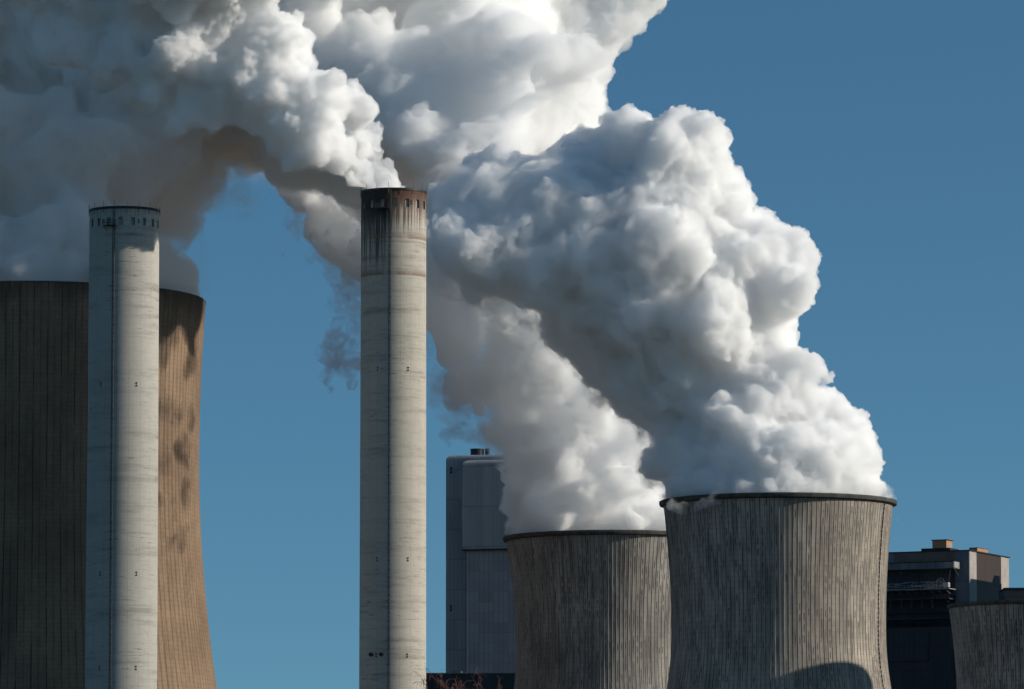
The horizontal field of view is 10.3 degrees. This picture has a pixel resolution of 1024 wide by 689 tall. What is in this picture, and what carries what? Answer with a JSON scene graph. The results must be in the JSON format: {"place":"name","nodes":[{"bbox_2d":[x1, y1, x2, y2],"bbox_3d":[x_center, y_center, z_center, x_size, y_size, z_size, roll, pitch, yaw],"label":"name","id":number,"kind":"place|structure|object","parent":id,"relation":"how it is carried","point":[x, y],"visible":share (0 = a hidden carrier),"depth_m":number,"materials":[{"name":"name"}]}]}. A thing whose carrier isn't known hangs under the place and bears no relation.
{"place":"outdoors","nodes":[
{"label":"outdoors","id":0,"kind":"place"},
{"bbox_2d":[0,281,216,688],"bbox_3d":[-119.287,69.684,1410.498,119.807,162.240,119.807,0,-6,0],"label":"tall cooling tower","id":1,"kind":"structure","parent":0,"point":[43,409],"depth_m":1375.94,"materials":[{"name":"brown concrete"}]},
{"bbox_2d":[426,671,514,688],"bbox_3d":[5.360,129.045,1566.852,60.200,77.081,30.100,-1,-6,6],"label":"hall","id":2,"kind":"structure","parent":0,"point":[491,680],"depth_m":1557.34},
{"bbox_2d":[471,667,502,688],"bbox_3d":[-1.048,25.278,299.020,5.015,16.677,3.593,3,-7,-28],"label":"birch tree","id":3,"kind":"object","parent":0,"point":[480,681],"visible":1,"depth_m":300.32,"materials":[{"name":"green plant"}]},
{"bbox_2d":[0,0,1023,688],"label":"sky","id":4,"kind":"structure","parent":0,"point":[709,246],"materials":[{"name":"blue"}]},
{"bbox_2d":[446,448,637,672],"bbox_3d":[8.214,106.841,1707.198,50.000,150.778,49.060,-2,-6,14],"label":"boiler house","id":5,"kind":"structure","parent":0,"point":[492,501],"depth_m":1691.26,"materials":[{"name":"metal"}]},
{"bbox_2d":[503,530,670,688],"bbox_3d":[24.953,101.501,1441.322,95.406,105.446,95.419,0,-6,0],"label":"cooling tower","id":6,"kind":"structure","parent":0,"point":[592,609],"depth_m":1422.34,"materials":[{"name":"concrete"}]},
{"bbox_2d":[659,492,896,688],"bbox_3d":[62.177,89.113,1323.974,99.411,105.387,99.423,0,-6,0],"label":"cooling tower","id":7,"kind":"structure","parent":0,"point":[778,590],"depth_m":1305.12,"materials":[{"name":"concrete"}]},
{"bbox_2d":[886,539,1009,688],"bbox_3d":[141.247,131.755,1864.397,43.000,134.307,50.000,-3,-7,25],"label":"boiler house","id":8,"kind":"structure","parent":0,"point":[926,587],"depth_m":1853.96,"materials":[{"name":"metal"}]},
{"bbox_2d":[947,600,1023,688],"bbox_3d":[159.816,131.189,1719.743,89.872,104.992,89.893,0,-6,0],"label":"cooling tower","id":9,"kind":"structure","parent":0,"point":[988,640],"depth_m":1704.35,"materials":[{"name":"concrete"}]},
{"label":"ground","id":10,"kind":"structure","parent":0,"visible":0},
{"bbox_2d":[85,200,160,688],"bbox_3d":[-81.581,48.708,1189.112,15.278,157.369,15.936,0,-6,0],"label":"chimney","id":11,"kind":"object","parent":10,"relation":"on","point":[122,519],"visible":1,"depth_m":1186.45,"materials":[{"name":"concrete"}]},
{"bbox_2d":[119,217,122,224],"bbox_3d":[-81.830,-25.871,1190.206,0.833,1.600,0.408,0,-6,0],"label":"window","id":12,"kind":"structure","parent":11,"relation":"in","point":[120,218],"depth_m":1190.34,"materials":[{"name":"glass"}]},
{"bbox_2d":[131,217,134,224],"bbox_3d":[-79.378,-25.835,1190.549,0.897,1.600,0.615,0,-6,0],"label":"window","id":13,"kind":"structure","parent":11,"relation":"in","point":[132,218],"depth_m":1190.63,"materials":[{"name":"glass"}]},
{"bbox_2d":[359,182,426,688],"bbox_3d":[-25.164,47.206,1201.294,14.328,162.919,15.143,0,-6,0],"label":"chimney","id":14,"kind":"object","parent":10,"relation":"on","point":[392,630],"visible":1,"depth_m":1199.03,"materials":[{"name":"grey concrete"}]},
{"bbox_2d":[380,198,383,206],"bbox_3d":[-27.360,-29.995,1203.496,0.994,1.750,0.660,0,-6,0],"label":"window","id":15,"kind":"structure","parent":14,"relation":"in","point":[381,200],"depth_m":1203.78,"materials":[{"name":"glass"}]},
{"bbox_2d":[393,198,396,205],"bbox_3d":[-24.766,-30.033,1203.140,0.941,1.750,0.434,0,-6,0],"label":"window","id":16,"kind":"structure","parent":14,"relation":"in","point":[394,199],"depth_m":1203.19,"materials":[{"name":"glass"}]},
{"bbox_2d":[405,199,408,206],"bbox_3d":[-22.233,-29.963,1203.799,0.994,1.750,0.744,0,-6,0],"label":"window","id":17,"kind":"structure","parent":14,"relation":"in","point":[406,200],"depth_m":1204.07,"materials":[{"name":"glass"}]},
{"bbox_2d":[411,671,460,688],"bbox_3d":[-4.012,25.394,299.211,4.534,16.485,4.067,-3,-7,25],"label":"birch tree","id":18,"kind":"object","parent":10,"relation":"on","point":[426,682],"visible":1,"depth_m":300.39,"materials":[{"name":"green plant"}]},
{"bbox_2d":[426,668,473,688],"bbox_3d":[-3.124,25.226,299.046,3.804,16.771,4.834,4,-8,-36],"label":"birch tree","id":19,"kind":"object","parent":10,"relation":"on","point":[456,686],"visible":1,"depth_m":299.94,"materials":[{"name":"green plant"}]},
{"bbox_2d":[998,588,1023,599],"bbox_3d":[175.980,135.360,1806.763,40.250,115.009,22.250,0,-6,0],"label":"annex","id":20,"kind":"object","parent":10,"relation":"on","point":[1011,593],"visible":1,"depth_m":1801.72,"materials":[{"name":"metal"}]}
]}

